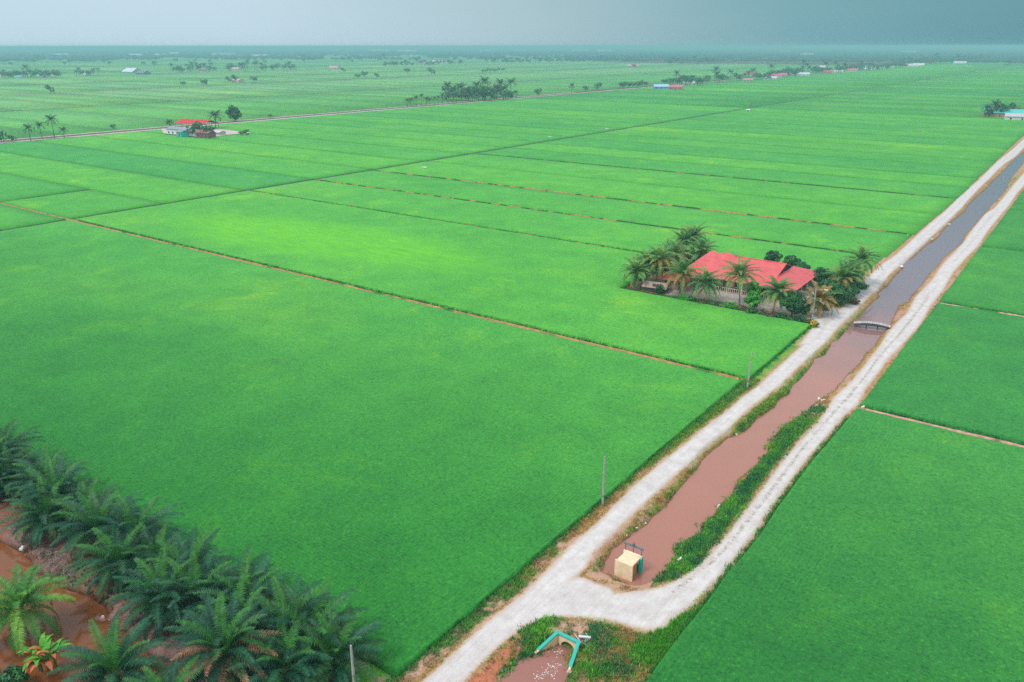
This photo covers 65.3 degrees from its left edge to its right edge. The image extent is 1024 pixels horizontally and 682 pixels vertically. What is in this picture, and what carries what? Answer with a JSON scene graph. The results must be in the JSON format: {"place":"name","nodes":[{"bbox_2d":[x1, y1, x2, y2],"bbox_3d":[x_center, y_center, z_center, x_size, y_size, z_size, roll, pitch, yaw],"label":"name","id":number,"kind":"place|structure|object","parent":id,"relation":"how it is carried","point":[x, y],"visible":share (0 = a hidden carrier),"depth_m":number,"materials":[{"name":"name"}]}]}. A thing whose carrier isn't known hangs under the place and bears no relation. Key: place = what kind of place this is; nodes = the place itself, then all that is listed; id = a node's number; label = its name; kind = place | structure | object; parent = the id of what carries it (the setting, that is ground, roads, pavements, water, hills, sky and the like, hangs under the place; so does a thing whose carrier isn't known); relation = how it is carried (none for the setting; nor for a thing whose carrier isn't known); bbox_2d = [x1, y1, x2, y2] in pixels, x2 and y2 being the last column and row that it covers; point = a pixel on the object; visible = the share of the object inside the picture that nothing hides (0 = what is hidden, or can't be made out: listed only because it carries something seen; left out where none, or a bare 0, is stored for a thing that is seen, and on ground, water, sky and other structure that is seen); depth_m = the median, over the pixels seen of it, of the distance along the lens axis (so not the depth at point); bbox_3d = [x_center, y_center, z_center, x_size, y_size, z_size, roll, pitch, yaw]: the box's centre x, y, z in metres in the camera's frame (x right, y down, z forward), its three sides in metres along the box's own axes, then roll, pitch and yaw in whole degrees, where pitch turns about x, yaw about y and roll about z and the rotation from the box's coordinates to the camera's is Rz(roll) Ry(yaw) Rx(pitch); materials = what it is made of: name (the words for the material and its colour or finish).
{"place":"outdoors","nodes":[
{"label":"outdoors","id":0,"kind":"place"},
{"bbox_2d":[0,543,162,681],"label":"ditch water","id":1,"kind":"structure","parent":0,"point":[73,624],"depth_m":81.77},
{"bbox_2d":[0,62,747,95],"bbox_3d":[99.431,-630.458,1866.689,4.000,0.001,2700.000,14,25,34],"label":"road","id":2,"kind":"structure","parent":0,"point":[316,81],"depth_m":1271.71,"materials":[{"name":"grey"}]},
{"bbox_2d":[0,62,934,142],"bbox_3d":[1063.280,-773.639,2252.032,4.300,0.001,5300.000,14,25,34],"label":"road","id":3,"kind":"structure","parent":0,"point":[315,115],"depth_m":664.68,"materials":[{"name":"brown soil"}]},
{"bbox_2d":[0,92,580,141],"bbox_3d":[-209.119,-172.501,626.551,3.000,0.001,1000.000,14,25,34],"label":"drain","id":4,"kind":"object","parent":3,"relation":"on","point":[259,119],"visible":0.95,"depth_m":629.98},
{"bbox_2d":[0,64,1016,230],"bbox_3d":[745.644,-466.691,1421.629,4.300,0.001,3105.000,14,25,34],"label":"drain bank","id":5,"kind":"structure","parent":0,"point":[380,168],"depth_m":362.54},
{"bbox_2d":[3,66,1004,230],"bbox_3d":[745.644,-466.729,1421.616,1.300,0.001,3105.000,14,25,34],"label":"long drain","id":6,"kind":"object","parent":5,"relation":"on","point":[412,163],"visible":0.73,"depth_m":384.44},
{"bbox_2d":[0,54,1023,681],"bbox_3d":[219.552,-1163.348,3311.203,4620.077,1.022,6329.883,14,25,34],"label":"rice field","id":7,"kind":"structure","parent":0,"point":[418,478],"depth_m":163.67,"materials":[{"name":"green plant"}]},
{"bbox_2d":[0,47,1023,681],"bbox_3d":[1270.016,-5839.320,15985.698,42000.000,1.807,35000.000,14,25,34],"label":"ground","id":8,"kind":"structure","parent":0,"point":[494,669],"depth_m":102.81,"materials":[{"name":"soil"}]},
{"bbox_2d":[0,664,29,681],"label":"shrub","id":9,"kind":"object","parent":8,"relation":"on","point":[13,673],"visible":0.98,"depth_m":73.14,"materials":[{"name":"green plant"}]},
{"bbox_2d":[0,436,31,494],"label":"oil palm","id":10,"kind":"object","parent":8,"relation":"on","point":[3,466],"visible":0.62,"depth_m":104.14,"materials":[{"name":"green plant"}]},
{"bbox_2d":[0,417,45,480],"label":"oil palm","id":11,"kind":"object","parent":8,"relation":"on","point":[9,432],"visible":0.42,"depth_m":109.58,"materials":[{"name":"green plant"}]},
{"bbox_2d":[0,442,57,505],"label":"oil palm","id":12,"kind":"object","parent":8,"relation":"on","point":[10,494],"visible":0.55,"depth_m":104.25,"materials":[{"name":"green plant"}]},
{"bbox_2d":[0,508,63,543],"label":"dead frond pile","id":13,"kind":"object","parent":8,"relation":"on","point":[46,537],"visible":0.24,"depth_m":96.33,"materials":[{"name":"brown plant"}]},
{"bbox_2d":[0,563,75,655],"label":"coconut palm","id":14,"kind":"object","parent":8,"relation":"on","point":[20,595],"visible":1,"depth_m":79.12,"materials":[{"name":"green plant"}]},
{"bbox_2d":[16,632,72,672],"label":"banana plant","id":15,"kind":"object","parent":8,"relation":"on","point":[40,653],"visible":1,"depth_m":74.68,"materials":[{"name":"green plant"}]},
{"bbox_2d":[0,441,90,510],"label":"oil palm","id":16,"kind":"object","parent":8,"relation":"on","point":[40,468],"visible":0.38,"depth_m":102.17,"materials":[{"name":"green plant"}]},
{"bbox_2d":[0,476,93,550],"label":"oil palm","id":17,"kind":"object","parent":8,"relation":"on","point":[37,515],"visible":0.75,"depth_m":94.13,"materials":[{"name":"green plant"}]},
{"bbox_2d":[42,114,58,137],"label":"coconut palm","id":18,"kind":"object","parent":8,"relation":"on","point":[49,118],"visible":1,"depth_m":504.65,"materials":[{"name":"green plant"}]},
{"bbox_2d":[25,540,78,577],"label":"dead frond pile","id":19,"kind":"object","parent":8,"relation":"on","point":[54,561],"visible":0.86,"depth_m":90.99,"materials":[{"name":"brown plant"}]},
{"bbox_2d":[9,455,103,528],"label":"oil palm","id":20,"kind":"object","parent":8,"relation":"on","point":[66,475],"visible":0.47,"depth_m":98.39,"materials":[{"name":"green plant"}]},
{"bbox_2d":[43,476,128,539],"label":"oil palm","id":21,"kind":"object","parent":8,"relation":"on","point":[88,487],"visible":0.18,"depth_m":96.66,"materials":[{"name":"green plant"}]},
{"bbox_2d":[40,486,144,566],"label":"oil palm","id":22,"kind":"object","parent":8,"relation":"on","point":[80,534],"visible":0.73,"depth_m":91.23,"materials":[{"name":"green plant"}]},
{"bbox_2d":[46,613,171,681],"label":"oil palm","id":23,"kind":"object","parent":8,"relation":"on","point":[111,660],"visible":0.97,"depth_m":71.34,"materials":[{"name":"green plant"}]},
{"bbox_2d":[64,519,164,599],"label":"oil palm","id":24,"kind":"object","parent":8,"relation":"on","point":[115,555],"visible":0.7,"depth_m":85.45,"materials":[{"name":"green plant"}]},
{"bbox_2d":[96,601,154,639],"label":"dead frond pile","id":25,"kind":"object","parent":8,"relation":"on","point":[125,613],"visible":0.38,"depth_m":82.01,"materials":[{"name":"brown plant"}]},
{"bbox_2d":[121,68,139,72],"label":"farm house","id":26,"kind":"structure","parent":8,"relation":"on","point":[130,70],"depth_m":1748.69,"materials":[{"name":"paint"}]},
{"bbox_2d":[87,493,185,565],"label":"oil palm","id":27,"kind":"object","parent":8,"relation":"on","point":[129,520],"visible":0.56,"depth_m":90.93,"materials":[{"name":"green plant"}]},
{"bbox_2d":[101,522,199,593],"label":"oil palm","id":28,"kind":"object","parent":8,"relation":"on","point":[155,547],"visible":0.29,"depth_m":87.08,"materials":[{"name":"green plant"}]},
{"bbox_2d":[105,544,213,641],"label":"oil palm","id":29,"kind":"object","parent":8,"relation":"on","point":[145,606],"visible":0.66,"depth_m":79.72,"materials":[{"name":"green plant"}]},
{"bbox_2d":[151,621,191,658],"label":"shrub","id":30,"kind":"object","parent":8,"relation":"on","point":[168,634],"visible":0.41,"depth_m":79.11,"materials":[{"name":"green plant"}]},
{"bbox_2d":[120,651,223,681],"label":"oil palm","id":31,"kind":"object","parent":8,"relation":"on","point":[182,675],"visible":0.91,"depth_m":68.89,"materials":[{"name":"green plant"}]},
{"bbox_2d":[176,130,188,136],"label":"turquoise hut","id":32,"kind":"object","parent":8,"relation":"on","point":[182,133],"visible":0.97,"depth_m":513.94,"materials":[{"name":"paint"}]},
{"bbox_2d":[141,526,238,601],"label":"oil palm","id":33,"kind":"object","parent":8,"relation":"on","point":[201,555],"visible":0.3,"depth_m":85.45,"materials":[{"name":"green plant"}]},
{"bbox_2d":[185,121,202,134],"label":"broadleaf tree","id":34,"kind":"object","parent":8,"relation":"on","point":[196,125],"visible":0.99,"depth_m":517.55,"materials":[{"name":"green plant"}]},
{"bbox_2d":[145,546,243,640],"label":"oil palm","id":35,"kind":"object","parent":8,"relation":"on","point":[193,563],"visible":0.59,"depth_m":79.95,"materials":[{"name":"green plant"}]},
{"bbox_2d":[194,130,215,137],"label":"brown hut","id":36,"kind":"object","parent":8,"relation":"on","point":[204,134],"visible":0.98,"depth_m":509.12,"materials":[{"name":"paint"}]},
{"bbox_2d":[161,127,249,136],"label":"gravel yard","id":37,"kind":"structure","parent":8,"relation":"on","point":[228,132],"depth_m":543.28,"materials":[{"name":"beige gravel"}]},
{"bbox_2d":[165,126,196,134],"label":"white hut","id":38,"kind":"object","parent":37,"relation":"on","point":[171,130],"visible":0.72,"depth_m":527.19,"materials":[{"name":"paint"}]},
{"bbox_2d":[175,119,218,129],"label":"open shed","id":39,"kind":"structure","parent":37,"relation":"on","point":[186,121],"depth_m":559.21,"materials":[{"name":"paint"}]},
{"bbox_2d":[207,110,223,127],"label":"coconut palm","id":40,"kind":"object","parent":8,"relation":"on","point":[215,115],"visible":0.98,"depth_m":568.18,"materials":[{"name":"green plant"}]},
{"bbox_2d":[163,591,284,681],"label":"oil palm","id":41,"kind":"object","parent":8,"relation":"on","point":[232,638],"visible":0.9,"depth_m":71.70,"materials":[{"name":"green plant"}]},
{"bbox_2d":[175,574,290,678],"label":"oil palm","id":42,"kind":"object","parent":8,"relation":"on","point":[239,595],"visible":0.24,"depth_m":76.41,"materials":[{"name":"green plant"}]},
{"bbox_2d":[225,105,241,120],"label":"broadleaf tree","id":43,"kind":"object","parent":8,"relation":"on","point":[232,113],"visible":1,"depth_m":619.82,"materials":[{"name":"green plant"}]},
{"bbox_2d":[184,545,286,618],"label":"oil palm","id":44,"kind":"object","parent":8,"relation":"on","point":[249,552],"visible":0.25,"depth_m":83.03,"materials":[{"name":"green plant"}]},
{"bbox_2d":[182,555,294,631],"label":"oil palm","id":45,"kind":"object","parent":8,"relation":"on","point":[266,580],"visible":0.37,"depth_m":80.47,"materials":[{"name":"green plant"}]},
{"bbox_2d":[228,574,335,670],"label":"oil palm","id":46,"kind":"object","parent":8,"relation":"on","point":[281,599],"visible":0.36,"depth_m":76.61,"materials":[{"name":"green plant"}]},
{"bbox_2d":[228,609,342,681],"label":"oil palm","id":47,"kind":"object","parent":8,"relation":"on","point":[273,673],"visible":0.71,"depth_m":71.51,"materials":[{"name":"green plant"}]},
{"bbox_2d":[254,576,368,676],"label":"oil palm","id":48,"kind":"object","parent":8,"relation":"on","point":[325,611],"visible":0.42,"depth_m":75.50,"materials":[{"name":"green plant"}]},
{"bbox_2d":[280,602,386,681],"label":"oil palm","id":49,"kind":"object","parent":8,"relation":"on","point":[342,672],"visible":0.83,"depth_m":72.64,"materials":[{"name":"green plant"}]},
{"bbox_2d":[350,645,355,681],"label":"utility pole","id":50,"kind":"object","parent":8,"relation":"on","point":[352,663],"visible":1,"depth_m":69.34,"materials":[{"name":"concrete"}]},
{"bbox_2d":[0,203,738,379],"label":"field bund","id":51,"kind":"structure","parent":8,"relation":"on","point":[612,348],"depth_m":178.26,"materials":[{"name":"soil"}]},
{"bbox_2d":[255,191,641,252],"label":"field bund","id":52,"kind":"structure","parent":8,"relation":"on","point":[472,225],"depth_m":254.45,"materials":[{"name":"soil"}]},
{"bbox_2d":[471,84,485,100],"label":"broadleaf tree","id":53,"kind":"object","parent":8,"relation":"on","point":[480,90],"visible":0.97,"depth_m":846.37,"materials":[{"name":"green plant"}]},
{"bbox_2d":[0,47,1023,62],"bbox_3d":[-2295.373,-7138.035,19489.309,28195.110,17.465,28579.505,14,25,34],"label":"woodland","id":54,"kind":"object","parent":8,"relation":"on","point":[895,54],"visible":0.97,"depth_m":5475.96,"materials":[{"name":"green plant"}]},
{"bbox_2d":[535,630,581,674],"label":"culvert headwall","id":55,"kind":"object","parent":8,"relation":"on","point":[556,637],"visible":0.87,"depth_m":78.44,"materials":[{"name":"paint"}]},
{"bbox_2d":[574,633,590,647],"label":"rubble heap","id":56,"kind":"object","parent":8,"relation":"on","point":[582,637],"visible":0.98,"depth_m":78.87,"materials":[{"name":"concrete"}]},
{"bbox_2d":[317,179,878,256],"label":"field bund","id":57,"kind":"structure","parent":8,"relation":"on","point":[599,218],"depth_m":269.55,"materials":[{"name":"soil"}]},
{"bbox_2d":[601,456,604,504],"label":"utility pole","id":58,"kind":"object","parent":8,"relation":"on","point":[602,501],"visible":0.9,"depth_m":100.98,"materials":[{"name":"concrete"}]},
{"bbox_2d":[614,542,643,581],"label":"sluice gate","id":59,"kind":"structure","parent":8,"relation":"on","point":[627,566],"depth_m":89.29,"materials":[{"name":"paint"}]},
{"bbox_2d":[618,255,656,289],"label":"coconut palm","id":60,"kind":"object","parent":8,"relation":"on","point":[636,268],"visible":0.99,"depth_m":191.49,"materials":[{"name":"green plant"}]},
{"bbox_2d":[375,170,906,233],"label":"field bund","id":61,"kind":"structure","parent":8,"relation":"on","point":[653,203],"depth_m":294.01,"materials":[{"name":"soil"}]},
{"bbox_2d":[630,248,663,280],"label":"coconut palm","id":62,"kind":"object","parent":8,"relation":"on","point":[643,251],"visible":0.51,"depth_m":195.58,"materials":[{"name":"green plant"}]},
{"bbox_2d":[642,280,669,293],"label":"shed","id":63,"kind":"structure","parent":8,"relation":"on","point":[649,286],"depth_m":190.21,"materials":[{"name":"paint"}]},
{"bbox_2d":[640,244,681,281],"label":"coconut palm","id":64,"kind":"object","parent":8,"relation":"on","point":[660,257],"visible":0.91,"depth_m":192.90,"materials":[{"name":"green plant"}]},
{"bbox_2d":[653,84,668,88],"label":"farm house","id":65,"kind":"structure","parent":8,"relation":"on","point":[660,86],"depth_m":1084.77,"materials":[{"name":"paint"}]},
{"bbox_2d":[656,238,685,265],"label":"coconut palm","id":66,"kind":"object","parent":8,"relation":"on","point":[670,246],"visible":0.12,"depth_m":206.02,"materials":[{"name":"green plant"}]},
{"bbox_2d":[658,240,693,269],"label":"coconut palm","id":67,"kind":"object","parent":8,"relation":"on","point":[675,249],"visible":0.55,"depth_m":198.71,"materials":[{"name":"green plant"}]},
{"bbox_2d":[660,271,692,291],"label":"shed","id":68,"kind":"structure","parent":8,"relation":"on","point":[666,279],"depth_m":191.91,"materials":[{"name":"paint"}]},
{"bbox_2d":[660,254,703,293],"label":"coconut palm","id":69,"kind":"object","parent":8,"relation":"on","point":[683,269],"visible":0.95,"depth_m":184.41,"materials":[{"name":"green plant"}]},
{"bbox_2d":[666,227,700,259],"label":"coconut palm","id":70,"kind":"object","parent":8,"relation":"on","point":[682,235],"visible":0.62,"depth_m":211.12,"materials":[{"name":"green plant"}]},
{"bbox_2d":[675,221,712,251],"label":"coconut palm","id":71,"kind":"object","parent":8,"relation":"on","point":[697,231],"visible":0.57,"depth_m":212.73,"materials":[{"name":"green plant"}]},
{"bbox_2d":[685,237,718,259],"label":"coconut palm","id":72,"kind":"object","parent":8,"relation":"on","point":[702,246],"visible":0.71,"depth_m":205.59,"materials":[{"name":"green plant"}]},
{"bbox_2d":[687,265,727,300],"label":"coconut palm","id":73,"kind":"object","parent":8,"relation":"on","point":[706,278],"visible":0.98,"depth_m":181.72,"materials":[{"name":"green plant"}]},
{"bbox_2d":[478,153,949,197],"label":"field bund","id":74,"kind":"structure","parent":8,"relation":"on","point":[730,177],"depth_m":352.93,"materials":[{"name":"soil"}]},
{"bbox_2d":[720,254,764,305],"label":"coconut palm","id":75,"kind":"object","parent":8,"relation":"on","point":[740,271],"visible":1,"depth_m":177.18,"materials":[{"name":"green plant"}]},
{"bbox_2d":[744,290,761,307],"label":"broadleaf tree","id":76,"kind":"object","parent":8,"relation":"on","point":[752,298],"visible":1,"depth_m":175.56,"materials":[{"name":"green plant"}]},
{"bbox_2d":[745,280,762,293],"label":"broadleaf tree","id":77,"kind":"object","parent":8,"relation":"on","point":[751,286],"visible":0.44,"depth_m":182.72,"materials":[{"name":"green plant"}]},
{"bbox_2d":[763,250,782,261],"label":"broadleaf tree","id":78,"kind":"object","parent":8,"relation":"on","point":[771,255],"visible":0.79,"depth_m":209.24,"materials":[{"name":"green plant"}]},
{"bbox_2d":[759,275,799,312],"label":"coconut palm","id":79,"kind":"object","parent":8,"relation":"on","point":[776,290],"visible":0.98,"depth_m":172.87,"materials":[{"name":"green plant"}]},
{"bbox_2d":[783,255,801,267],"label":"broadleaf tree","id":80,"kind":"object","parent":8,"relation":"on","point":[790,260],"visible":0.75,"depth_m":208.20,"materials":[{"name":"green plant"}]},
{"bbox_2d":[780,290,806,315],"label":"broadleaf tree","id":81,"kind":"object","parent":8,"relation":"on","point":[796,300],"visible":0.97,"depth_m":170.98,"materials":[{"name":"green plant"}]},
{"bbox_2d":[793,261,810,268],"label":"broadleaf tree","id":82,"kind":"object","parent":8,"relation":"on","point":[801,264],"visible":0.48,"depth_m":204.09,"materials":[{"name":"green plant"}]},
{"bbox_2d":[800,300,809,314],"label":"broadleaf tree","id":83,"kind":"object","parent":8,"relation":"on","point":[805,309],"visible":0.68,"depth_m":171.66,"materials":[{"name":"green plant"}]},
{"bbox_2d":[799,279,841,316],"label":"coconut palm","id":84,"kind":"object","parent":8,"relation":"on","point":[820,296],"visible":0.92,"depth_m":171.79,"materials":[{"name":"brown plant"}]},
{"bbox_2d":[813,267,835,283],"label":"broadleaf tree","id":85,"kind":"object","parent":8,"relation":"on","point":[819,278],"visible":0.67,"depth_m":192.91,"materials":[{"name":"green plant"}]},
{"bbox_2d":[817,278,838,296],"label":"broadleaf tree","id":86,"kind":"object","parent":8,"relation":"on","point":[823,282],"visible":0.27,"depth_m":183.11,"materials":[{"name":"green plant"}]},
{"bbox_2d":[823,282,857,304],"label":"broadleaf tree","id":87,"kind":"object","parent":8,"relation":"on","point":[843,298],"visible":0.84,"depth_m":178.44,"materials":[{"name":"green plant"}]},
{"bbox_2d":[821,260,862,291],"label":"coconut palm","id":88,"kind":"object","parent":8,"relation":"on","point":[843,277],"visible":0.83,"depth_m":185.09,"materials":[{"name":"green plant"}]},
{"bbox_2d":[831,259,870,285],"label":"coconut palm","id":89,"kind":"object","parent":8,"relation":"on","point":[851,263],"visible":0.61,"depth_m":187.31,"materials":[{"name":"green plant"}]},
{"bbox_2d":[845,279,861,295],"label":"broadleaf tree","id":90,"kind":"object","parent":8,"relation":"on","point":[858,287],"visible":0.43,"depth_m":184.46,"materials":[{"name":"green plant"}]},
{"bbox_2d":[836,240,882,282],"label":"coconut palm","id":91,"kind":"object","parent":8,"relation":"on","point":[861,253],"visible":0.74,"depth_m":192.67,"materials":[{"name":"green plant"}]},
{"bbox_2d":[854,320,890,329],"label":"footbridge","id":92,"kind":"object","parent":8,"relation":"on","point":[875,324],"visible":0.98,"depth_m":167.47,"materials":[{"name":"concrete"}]},
{"bbox_2d":[866,408,1023,447],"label":"field bund","id":93,"kind":"structure","parent":8,"relation":"on","point":[981,436],"depth_m":121.16,"materials":[{"name":"soil"}]},
{"bbox_2d":[941,303,1023,316],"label":"field bund","id":94,"kind":"structure","parent":8,"relation":"on","point":[985,310],"depth_m":176.11,"materials":[{"name":"soil"}]},
{"bbox_2d":[982,108,1012,116],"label":"farm house","id":95,"kind":"structure","parent":8,"relation":"on","point":[997,113],"depth_m":655.82,"materials":[{"name":"paint"}]},
{"bbox_2d":[1004,113,1023,119],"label":"farm house","id":96,"kind":"structure","parent":8,"relation":"on","point":[1013,116],"depth_m":623.02,"materials":[{"name":"paint"}]},
{"bbox_2d":[0,0,1023,47],"label":"sky","id":97,"kind":"structure","parent":0,"point":[23,23],"materials":[{"name":"blue"}]},
{"bbox_2d":[6,177,1023,681],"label":"grass","id":98,"kind":"structure","parent":0,"point":[636,649],"depth_m":92.00,"materials":[{"name":"green plant"}]},
{"bbox_2d":[494,646,572,681],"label":"pond water","id":99,"kind":"structure","parent":0,"point":[525,670],"depth_m":76.33,"materials":[{"name":"brown liquid"}]},
{"bbox_2d":[423,139,1023,681],"bbox_3d":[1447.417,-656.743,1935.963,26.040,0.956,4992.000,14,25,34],"label":"gravel road","id":100,"kind":"structure","parent":0,"point":[559,587],"depth_m":102.97,"materials":[{"name":"stone"}]},
{"bbox_2d":[687,251,816,300],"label":"red roofed house","id":101,"kind":"structure","parent":0,"point":[711,261],"depth_m":191.57,"materials":[{"name":"paint"}]},
{"bbox_2d":[602,153,1023,584],"bbox_3d":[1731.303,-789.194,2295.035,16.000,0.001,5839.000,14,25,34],"label":"canal water","id":102,"kind":"structure","parent":0,"point":[721,469],"depth_m":128.47,"materials":[{"name":"brown liquid"}]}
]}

